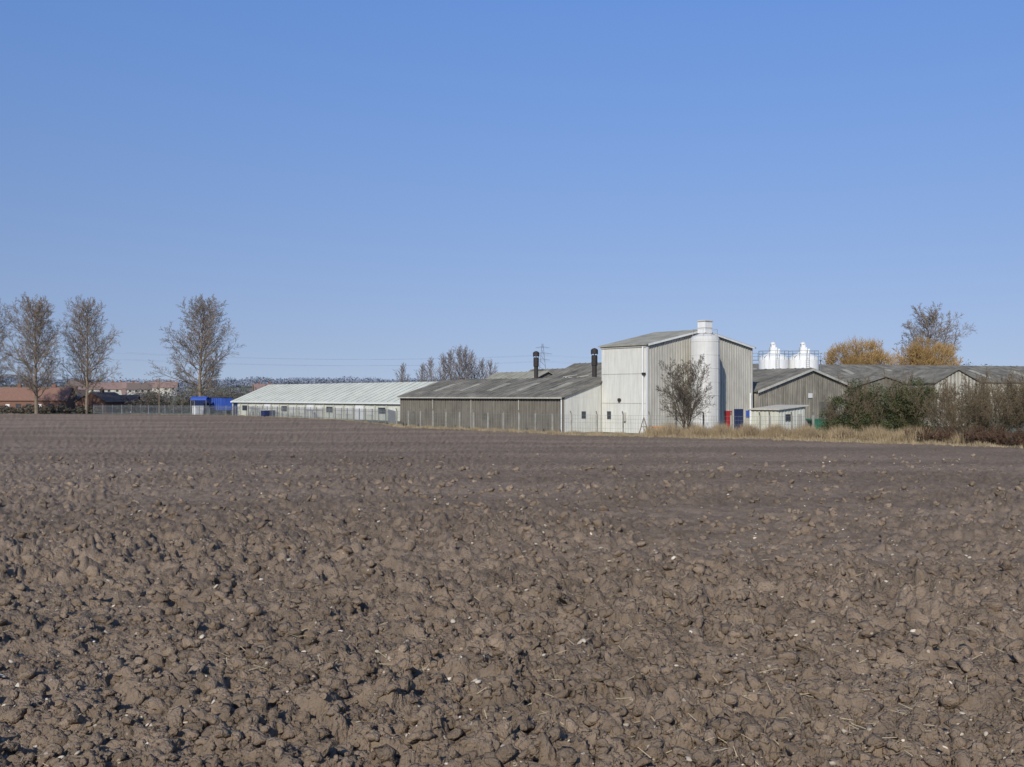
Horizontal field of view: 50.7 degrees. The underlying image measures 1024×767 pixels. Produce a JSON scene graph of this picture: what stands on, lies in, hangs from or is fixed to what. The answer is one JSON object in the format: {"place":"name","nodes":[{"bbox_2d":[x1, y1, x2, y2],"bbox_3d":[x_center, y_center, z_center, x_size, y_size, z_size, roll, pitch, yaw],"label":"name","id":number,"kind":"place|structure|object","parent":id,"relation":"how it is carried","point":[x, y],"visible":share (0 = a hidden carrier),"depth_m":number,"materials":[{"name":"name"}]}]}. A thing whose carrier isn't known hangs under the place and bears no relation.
{"place":"outdoors","nodes":[
{"label":"outdoors","id":0,"kind":"place"},
{"bbox_2d":[74,386,85,405],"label":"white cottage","id":1,"kind":"structure","parent":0,"point":[80,395],"depth_m":289.24,"materials":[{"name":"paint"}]},
{"bbox_2d":[88,389,120,394],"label":"walls","id":2,"kind":"structure","parent":0,"point":[118,392],"depth_m":557.26,"materials":[{"name":"white paint"}]},
{"bbox_2d":[89,382,121,389],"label":"roof","id":3,"kind":"structure","parent":2,"relation":"on","point":[118,386],"depth_m":558.41,"materials":[{"name":"red tile"}]},
{"bbox_2d":[0,413,1023,766],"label":"ploughed field","id":4,"kind":"structure","parent":0,"point":[112,443],"depth_m":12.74,"materials":[{"name":"soil"}]},
{"bbox_2d":[0,455,1020,766],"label":"field stones","id":5,"kind":"object","parent":4,"relation":"on","point":[688,759],"visible":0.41,"depth_m":7.68,"materials":[{"name":"beige stone"}]},
{"bbox_2d":[3,495,1023,766],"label":"straw bits","id":6,"kind":"object","parent":4,"relation":"on","point":[605,673],"visible":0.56,"depth_m":6.69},
{"bbox_2d":[0,384,1023,448],"bbox_3d":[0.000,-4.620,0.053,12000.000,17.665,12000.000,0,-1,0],"label":"ground","id":7,"kind":"structure","parent":0,"point":[380,422],"depth_m":259.49,"materials":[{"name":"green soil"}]},
{"bbox_2d":[0,299,18,382],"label":"bare poplar tree","id":8,"kind":"object","parent":7,"relation":"on","point":[4,375],"visible":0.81,"depth_m":255.35,"materials":[{"name":"brown plant"}]},
{"bbox_2d":[0,291,73,413],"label":"bare poplar tree","id":9,"kind":"object","parent":7,"relation":"on","point":[36,315],"visible":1,"depth_m":247.08,"materials":[{"name":"brown plant"}]},
{"bbox_2d":[0,383,76,411],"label":"brick terrace","id":10,"kind":"structure","parent":7,"relation":"on","point":[19,395],"depth_m":280.45,"materials":[{"name":"orange tile"}]},
{"bbox_2d":[16,404,63,407],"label":"windows","id":11,"kind":"structure","parent":10,"relation":"in","point":[17,405],"depth_m":279.09,"materials":[{"name":"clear glass"}]},
{"bbox_2d":[56,295,121,413],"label":"bare poplar tree","id":12,"kind":"object","parent":7,"relation":"on","point":[87,356],"visible":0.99,"depth_m":253.43,"materials":[{"name":"brown plant"}]},
{"bbox_2d":[74,387,124,412],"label":"brick bungalow","id":13,"kind":"object","parent":7,"relation":"on","point":[103,398],"visible":0.66,"depth_m":264.54,"materials":[{"name":"brown tile"}]},
{"bbox_2d":[0,382,256,400],"bbox_3d":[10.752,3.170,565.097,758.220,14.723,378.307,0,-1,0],"label":"woodland","id":14,"kind":"object","parent":7,"relation":"on","point":[184,392],"visible":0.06,"depth_m":542.89,"materials":[{"name":"plant"}]},
{"bbox_2d":[120,395,140,412],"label":"brick bungalow","id":15,"kind":"object","parent":7,"relation":"on","point":[132,397],"visible":0.27,"depth_m":270.82,"materials":[{"name":"brown tile"}]},
{"bbox_2d":[0,381,266,413],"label":"hedge trees","id":16,"kind":"object","parent":7,"relation":"on","point":[151,399],"visible":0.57,"depth_m":264.60,"materials":[{"name":"green plant"}]},
{"bbox_2d":[127,390,151,394],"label":"walls","id":17,"kind":"structure","parent":7,"relation":"on","point":[134,391],"depth_m":555.37,"materials":[{"name":"white paint"}]},
{"bbox_2d":[126,383,151,389],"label":"roof","id":18,"kind":"structure","parent":17,"relation":"on","point":[134,386],"depth_m":557.80,"materials":[{"name":"brown tile"}]},
{"bbox_2d":[156,378,159,412],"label":"telegraph pole","id":19,"kind":"object","parent":7,"relation":"on","point":[159,396],"visible":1,"depth_m":261.89,"materials":[{"name":"brown wood"}]},
{"bbox_2d":[152,386,178,395],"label":"walls","id":20,"kind":"structure","parent":7,"relation":"on","point":[161,389],"depth_m":616.27,"materials":[{"name":"beige paint"}]},
{"bbox_2d":[148,382,178,387],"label":"roof","id":21,"kind":"structure","parent":20,"relation":"on","point":[163,384],"depth_m":618.05,"materials":[{"name":"red tile"}]},
{"bbox_2d":[144,294,246,396],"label":"bare poplar tree","id":22,"kind":"object","parent":7,"relation":"on","point":[206,327],"visible":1,"depth_m":255.75,"materials":[{"name":"brown plant"}]},
{"bbox_2d":[192,405,202,414],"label":"storage bin","id":23,"kind":"object","parent":7,"relation":"on","point":[195,408],"visible":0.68,"depth_m":233.54,"materials":[{"name":"white paint"}]},
{"bbox_2d":[190,397,209,413],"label":"blue canopy","id":24,"kind":"object","parent":7,"relation":"on","point":[199,398],"visible":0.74,"depth_m":240.25,"materials":[{"name":"fabric"}]},
{"bbox_2d":[192,397,212,413],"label":"curtain side lorry","id":25,"kind":"object","parent":7,"relation":"on","point":[204,403],"visible":0.32,"depth_m":244.56,"materials":[{"name":"blue fabric"}]},
{"bbox_2d":[210,397,232,414],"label":"curtain side lorry","id":26,"kind":"object","parent":7,"relation":"on","point":[220,401],"visible":0.71,"depth_m":241.04,"materials":[{"name":"blue fabric"}]},
{"bbox_2d":[0,375,483,388],"bbox_3d":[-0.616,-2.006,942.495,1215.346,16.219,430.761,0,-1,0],"label":"distant trees","id":27,"kind":"object","parent":7,"relation":"on","point":[246,382],"visible":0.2,"depth_m":867.36,"materials":[{"name":"brown plant"}]},
{"bbox_2d":[93,405,395,424],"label":"palisade fence","id":28,"kind":"object","parent":7,"relation":"on","point":[391,415],"visible":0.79,"depth_m":202.91,"materials":[{"name":"metal"}]},
{"bbox_2d":[135,413,386,424],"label":"rough grass verge","id":29,"kind":"structure","parent":7,"relation":"on","point":[290,417],"depth_m":199.49,"materials":[{"name":"beige plant"}]},
{"bbox_2d":[261,410,270,415],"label":"storage bin","id":30,"kind":"object","parent":7,"relation":"on","point":[265,412],"visible":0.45,"depth_m":211.62,"materials":[{"name":"blue paint"}]},
{"bbox_2d":[308,409,321,418],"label":"storage bin","id":31,"kind":"object","parent":7,"relation":"on","point":[313,413],"visible":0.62,"depth_m":196.13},
{"bbox_2d":[230,381,436,420],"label":"pale factory shed","id":32,"kind":"structure","parent":7,"relation":"on","point":[370,396],"depth_m":200.84,"materials":[{"name":"white paint"}]},
{"bbox_2d":[233,403,237,415],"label":"blue door","id":33,"kind":"structure","parent":32,"relation":"in","point":[234,404],"depth_m":227.62,"materials":[{"name":"paint"}]},
{"bbox_2d":[355,405,362,419],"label":"door","id":34,"kind":"structure","parent":32,"relation":"in","point":[356,406],"depth_m":187.33,"materials":[{"name":"white paint"}]},
{"bbox_2d":[392,363,409,381],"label":"poplar tree","id":35,"kind":"object","parent":7,"relation":"on","point":[402,378],"visible":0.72,"depth_m":357.67,"materials":[{"name":"plant"}]},
{"bbox_2d":[414,363,427,381],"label":"poplar tree","id":36,"kind":"object","parent":7,"relation":"on","point":[421,377],"visible":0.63,"depth_m":359.18,"materials":[{"name":"plant"}]},
{"bbox_2d":[422,357,440,381],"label":"poplar tree","id":37,"kind":"object","parent":7,"relation":"on","point":[429,372],"visible":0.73,"depth_m":357.88,"materials":[{"name":"grey plant"}]},
{"bbox_2d":[435,353,454,380],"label":"poplar tree","id":38,"kind":"object","parent":7,"relation":"on","point":[443,373],"visible":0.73,"depth_m":363.94,"materials":[{"name":"grey plant"}]},
{"bbox_2d":[440,348,458,379],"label":"poplar tree","id":39,"kind":"object","parent":7,"relation":"on","point":[450,358],"visible":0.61,"depth_m":363.83,"materials":[{"name":"grey plant"}]},
{"bbox_2d":[447,345,471,379],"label":"poplar tree","id":40,"kind":"object","parent":7,"relation":"on","point":[459,361],"visible":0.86,"depth_m":355.00,"materials":[{"name":"grey plant"}]},
{"bbox_2d":[453,345,475,379],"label":"poplar tree","id":41,"kind":"object","parent":7,"relation":"on","point":[469,367],"visible":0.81,"depth_m":355.08,"materials":[{"name":"grey plant"}]},
{"bbox_2d":[463,350,480,378],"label":"poplar tree","id":42,"kind":"object","parent":7,"relation":"on","point":[472,361],"visible":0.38,"depth_m":363.77,"materials":[{"name":"grey plant"}]},
{"bbox_2d":[106,345,839,368],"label":"electricity pylon","id":43,"kind":"object","parent":7,"relation":"on","point":[409,365],"visible":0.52,"depth_m":613.07,"materials":[{"name":"metal"}]},
{"bbox_2d":[472,358,489,378],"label":"poplar tree","id":44,"kind":"object","parent":7,"relation":"on","point":[482,366],"visible":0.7,"depth_m":360.85,"materials":[{"name":"grey plant"}]},
{"bbox_2d":[484,359,498,377],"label":"poplar tree","id":45,"kind":"object","parent":7,"relation":"on","point":[490,370],"visible":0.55,"depth_m":355.73,"materials":[{"name":"grey plant"}]},
{"bbox_2d":[397,376,601,431],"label":"grey factory shed","id":46,"kind":"structure","parent":7,"relation":"on","point":[580,398],"depth_m":130.84,"materials":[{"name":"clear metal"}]},
{"bbox_2d":[409,411,413,425],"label":"door","id":47,"kind":"structure","parent":46,"relation":"in","point":[411,413],"depth_m":145.50,"materials":[{"name":"grey metal"}]},
{"bbox_2d":[483,413,486,428],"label":"door","id":48,"kind":"structure","parent":46,"relation":"in","point":[484,414],"depth_m":132.51,"materials":[{"name":"grey metal"}]},
{"bbox_2d":[533,351,538,377],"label":"chimney flue","id":49,"kind":"object","parent":46,"relation":"on","point":[536,361],"visible":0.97,"depth_m":149.75,"materials":[{"name":"metal"}]},
{"bbox_2d":[591,348,597,376],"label":"chimney flue","id":50,"kind":"object","parent":46,"relation":"on","point":[594,351],"visible":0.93,"depth_m":134.75,"materials":[{"name":"metal"}]},
{"bbox_2d":[485,371,552,378],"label":"grey factory shed","id":51,"kind":"structure","parent":7,"relation":"on","point":[521,374],"depth_m":163.96,"materials":[{"name":"grey metal"}]},
{"bbox_2d":[528,368,563,373],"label":"grey factory shed","id":52,"kind":"structure","parent":7,"relation":"on","point":[553,371],"depth_m":170.44,"materials":[{"name":"grey metal"}]},
{"bbox_2d":[471,427,647,435],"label":"dead grass tufts","id":53,"kind":"object","parent":7,"relation":"on","point":[557,431],"visible":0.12,"depth_m":117.15,"materials":[{"name":"beige plant"}]},
{"bbox_2d":[547,362,601,377],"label":"grey factory shed","id":54,"kind":"structure","parent":7,"relation":"on","point":[579,369],"depth_m":151.19,"materials":[{"name":"grey metal"}]},
{"bbox_2d":[395,408,760,432],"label":"wire fence","id":55,"kind":"object","parent":7,"relation":"on","point":[553,427],"visible":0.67,"depth_m":120.12,"materials":[{"name":"metal"}]},
{"bbox_2d":[639,417,647,432],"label":"timber frame","id":56,"kind":"object","parent":7,"relation":"on","point":[642,423],"visible":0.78,"depth_m":113.92,"materials":[{"name":"brown wood"}]},
{"bbox_2d":[598,329,755,432],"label":"factory tower block","id":57,"kind":"structure","parent":7,"relation":"on","point":[632,372],"depth_m":122.54,"materials":[{"name":"white paint"}]},
{"bbox_2d":[607,411,610,418],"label":"window","id":58,"kind":"structure","parent":57,"relation":"in","point":[608,412],"depth_m":123.52,"materials":[{"name":"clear glass"}]},
{"bbox_2d":[725,411,731,428],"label":"red door","id":59,"kind":"structure","parent":57,"relation":"in","point":[727,413],"depth_m":127.19,"materials":[{"name":"paint"}]},
{"bbox_2d":[734,409,742,429],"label":"loading door","id":60,"kind":"structure","parent":57,"relation":"in","point":[738,413],"depth_m":128.40,"materials":[{"name":"blue paint"}]},
{"bbox_2d":[656,353,714,430],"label":"bare tree","id":61,"kind":"object","parent":7,"relation":"on","point":[680,398],"visible":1,"depth_m":107.46,"materials":[{"name":"brown plant"}]},
{"bbox_2d":[690,320,719,429],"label":"gable silo","id":62,"kind":"object","parent":7,"relation":"on","point":[706,341],"visible":0.78,"depth_m":120.16,"materials":[{"name":"white paint"}]},
{"bbox_2d":[388,422,1023,448],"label":"dry grass verge","id":63,"kind":"structure","parent":7,"relation":"on","point":[934,442],"depth_m":100.45,"materials":[{"name":"beige plant"}]},
{"bbox_2d":[759,342,788,368],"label":"storage silo","id":64,"kind":"object","parent":7,"relation":"on","point":[774,358],"visible":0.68,"depth_m":164.38,"materials":[{"name":"white paint"}]},
{"bbox_2d":[748,405,808,429],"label":"cream outbuilding","id":65,"kind":"structure","parent":7,"relation":"on","point":[798,411],"depth_m":128.12,"materials":[{"name":"white paint"}]},
{"bbox_2d":[785,414,790,419],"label":"window","id":66,"kind":"structure","parent":65,"relation":"in","point":[786,418],"depth_m":127.39,"materials":[{"name":"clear glass"}]},
{"bbox_2d":[797,414,801,427],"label":"door","id":67,"kind":"structure","parent":65,"relation":"in","point":[798,415],"depth_m":128.72,"materials":[{"name":"white metal"}]},
{"bbox_2d":[753,353,821,370],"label":"silo walkway","id":68,"kind":"structure","parent":7,"relation":"on","point":[820,356],"depth_m":168.46,"materials":[{"name":"metal"}]},
{"bbox_2d":[753,367,849,426],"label":"weathered gable shed","id":69,"kind":"structure","parent":7,"relation":"on","point":[810,387],"depth_m":138.20,"materials":[{"name":"white paint"}]},
{"bbox_2d":[819,402,835,418],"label":"sliding door","id":70,"kind":"structure","parent":69,"relation":"in","point":[821,404],"depth_m":140.23,"materials":[{"name":"grey metal"}]},
{"bbox_2d":[642,420,964,444],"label":"reed bed","id":71,"kind":"object","parent":7,"relation":"on","point":[869,434],"visible":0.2,"depth_m":99.05,"materials":[{"name":"beige plant"}]},
{"bbox_2d":[789,342,818,369],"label":"storage silo","id":72,"kind":"object","parent":7,"relation":"on","point":[803,358],"visible":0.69,"depth_m":164.40,"materials":[{"name":"white paint"}]},
{"bbox_2d":[805,419,825,430],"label":"green skip","id":73,"kind":"object","parent":7,"relation":"on","point":[817,421],"visible":0.19,"depth_m":118.99,"materials":[{"name":"paint"}]},
{"bbox_2d":[769,412,886,429],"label":"wire fence","id":74,"kind":"object","parent":7,"relation":"on","point":[791,420],"visible":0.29,"depth_m":108.28,"materials":[{"name":"metal"}]},
{"bbox_2d":[817,395,845,431],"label":"ivy clad bush","id":75,"kind":"object","parent":7,"relation":"on","point":[834,416],"visible":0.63,"depth_m":100.19,"materials":[{"name":"green plant"}]},
{"bbox_2d":[821,335,899,364],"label":"golden willow tree","id":76,"kind":"object","parent":7,"relation":"on","point":[871,355],"visible":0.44,"depth_m":219.16,"materials":[{"name":"yellow plant"}]},
{"bbox_2d":[832,375,900,432],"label":"ivy clad bush","id":77,"kind":"object","parent":7,"relation":"on","point":[857,409],"visible":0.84,"depth_m":97.13,"materials":[{"name":"green plant"}]},
{"bbox_2d":[835,376,901,420],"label":"grey gable shed","id":78,"kind":"structure","parent":7,"relation":"on","point":[881,380],"depth_m":151.61,"materials":[{"name":"grey metal"}]},
{"bbox_2d":[753,363,1023,418],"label":"long grey warehouse","id":79,"kind":"structure","parent":7,"relation":"on","point":[837,370],"depth_m":197.97,"materials":[{"name":"grey metal"}]},
{"bbox_2d":[876,369,943,432],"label":"ivy clad bush","id":80,"kind":"object","parent":7,"relation":"on","point":[903,413],"visible":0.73,"depth_m":96.88,"materials":[{"name":"green plant"}]},
{"bbox_2d":[849,368,979,426],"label":"pale gable shed","id":81,"kind":"structure","parent":7,"relation":"on","point":[951,375],"depth_m":147.96,"materials":[{"name":"grey metal"}]},
{"bbox_2d":[903,427,935,436],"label":"bramble bush","id":82,"kind":"object","parent":7,"relation":"on","point":[913,430],"visible":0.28,"depth_m":89.59,"materials":[{"name":"brown plant"}]},
{"bbox_2d":[891,331,962,365],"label":"golden willow tree","id":83,"kind":"object","parent":7,"relation":"on","point":[919,355],"visible":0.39,"depth_m":220.90,"materials":[{"name":"yellow plant"}]},
{"bbox_2d":[883,301,975,364],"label":"bare ash tree","id":84,"kind":"object","parent":7,"relation":"on","point":[925,321],"visible":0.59,"depth_m":239.77,"materials":[{"name":"brown plant"}]},
{"bbox_2d":[917,425,948,442],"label":"bramble bush","id":85,"kind":"object","parent":7,"relation":"on","point":[939,436],"visible":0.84,"depth_m":86.42,"materials":[{"name":"brown plant"}]},
{"bbox_2d":[916,428,954,441],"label":"bramble bush","id":86,"kind":"object","parent":7,"relation":"on","point":[949,436],"visible":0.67,"depth_m":86.07,"materials":[{"name":"brown plant"}]},
{"bbox_2d":[904,376,993,433],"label":"thorn bush","id":87,"kind":"object","parent":7,"relation":"on","point":[951,398],"visible":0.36,"depth_m":92.60,"materials":[{"name":"brown plant"}]},
{"bbox_2d":[943,423,974,443],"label":"bramble bush","id":88,"kind":"object","parent":7,"relation":"on","point":[963,436],"visible":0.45,"depth_m":86.22,"materials":[{"name":"brown plant"}]},
{"bbox_2d":[921,379,1004,439],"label":"thorn bush","id":89,"kind":"object","parent":7,"relation":"on","point":[947,410],"visible":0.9,"depth_m":87.69,"materials":[{"name":"plant"}]},
{"bbox_2d":[964,424,994,443],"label":"bramble bush","id":90,"kind":"object","parent":7,"relation":"on","point":[978,430],"visible":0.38,"depth_m":84.30,"materials":[{"name":"brown plant"}]},
{"bbox_2d":[966,425,1007,444],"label":"bramble bush","id":91,"kind":"object","parent":7,"relation":"on","point":[983,430],"visible":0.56,"depth_m":83.06,"materials":[{"name":"brown plant"}]},
{"bbox_2d":[970,428,1006,445],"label":"bramble bush","id":92,"kind":"object","parent":7,"relation":"on","point":[979,437],"visible":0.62,"depth_m":82.15,"materials":[{"name":"brown plant"}]},
{"bbox_2d":[956,372,1023,445],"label":"thorn bush","id":93,"kind":"object","parent":7,"relation":"on","point":[1007,412],"visible":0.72,"depth_m":86.25,"materials":[{"name":"brown plant"}]},
{"bbox_2d":[958,370,1023,433],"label":"thorn bush","id":94,"kind":"object","parent":7,"relation":"on","point":[978,387],"visible":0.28,"depth_m":92.28,"materials":[{"name":"brown plant"}]},
{"bbox_2d":[984,425,1023,447],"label":"bramble bush","id":95,"kind":"object","parent":7,"relation":"on","point":[1018,438],"visible":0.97,"depth_m":81.39,"materials":[{"name":"brown plant"}]},
{"bbox_2d":[1000,374,1023,442],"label":"thorn bush","id":96,"kind":"object","parent":7,"relation":"on","point":[1020,402],"visible":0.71,"depth_m":85.28,"materials":[{"name":"brown plant"}]},
{"bbox_2d":[1009,366,1023,426],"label":"thorn bush","id":97,"kind":"object","parent":7,"relation":"on","point":[1018,384],"visible":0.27,"depth_m":89.39,"materials":[{"name":"brown plant"}]},
{"bbox_2d":[0,0,1023,386],"label":"sky","id":98,"kind":"structure","parent":0,"point":[365,187],"materials":[{"name":"blue"}]},
{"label":"walls","id":99,"kind":"object","parent":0,"visible":0},
{"bbox_2d":[114,382,139,388],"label":"roof","id":100,"kind":"structure","parent":99,"relation":"on","point":[124,384],"depth_m":589.11,"materials":[{"name":"red tile"}]},
{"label":"walls","id":101,"kind":"object","parent":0,"visible":0},
{"bbox_2d":[64,380,91,385],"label":"roof","id":102,"kind":"structure","parent":101,"relation":"on","point":[76,382],"depth_m":638.33,"materials":[{"name":"brown tile"}]},
{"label":"walls","id":103,"kind":"object","parent":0,"visible":0},
{"bbox_2d":[253,384,275,390],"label":"roof","id":104,"kind":"structure","parent":103,"relation":"on","point":[257,386],"depth_m":518.30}
]}

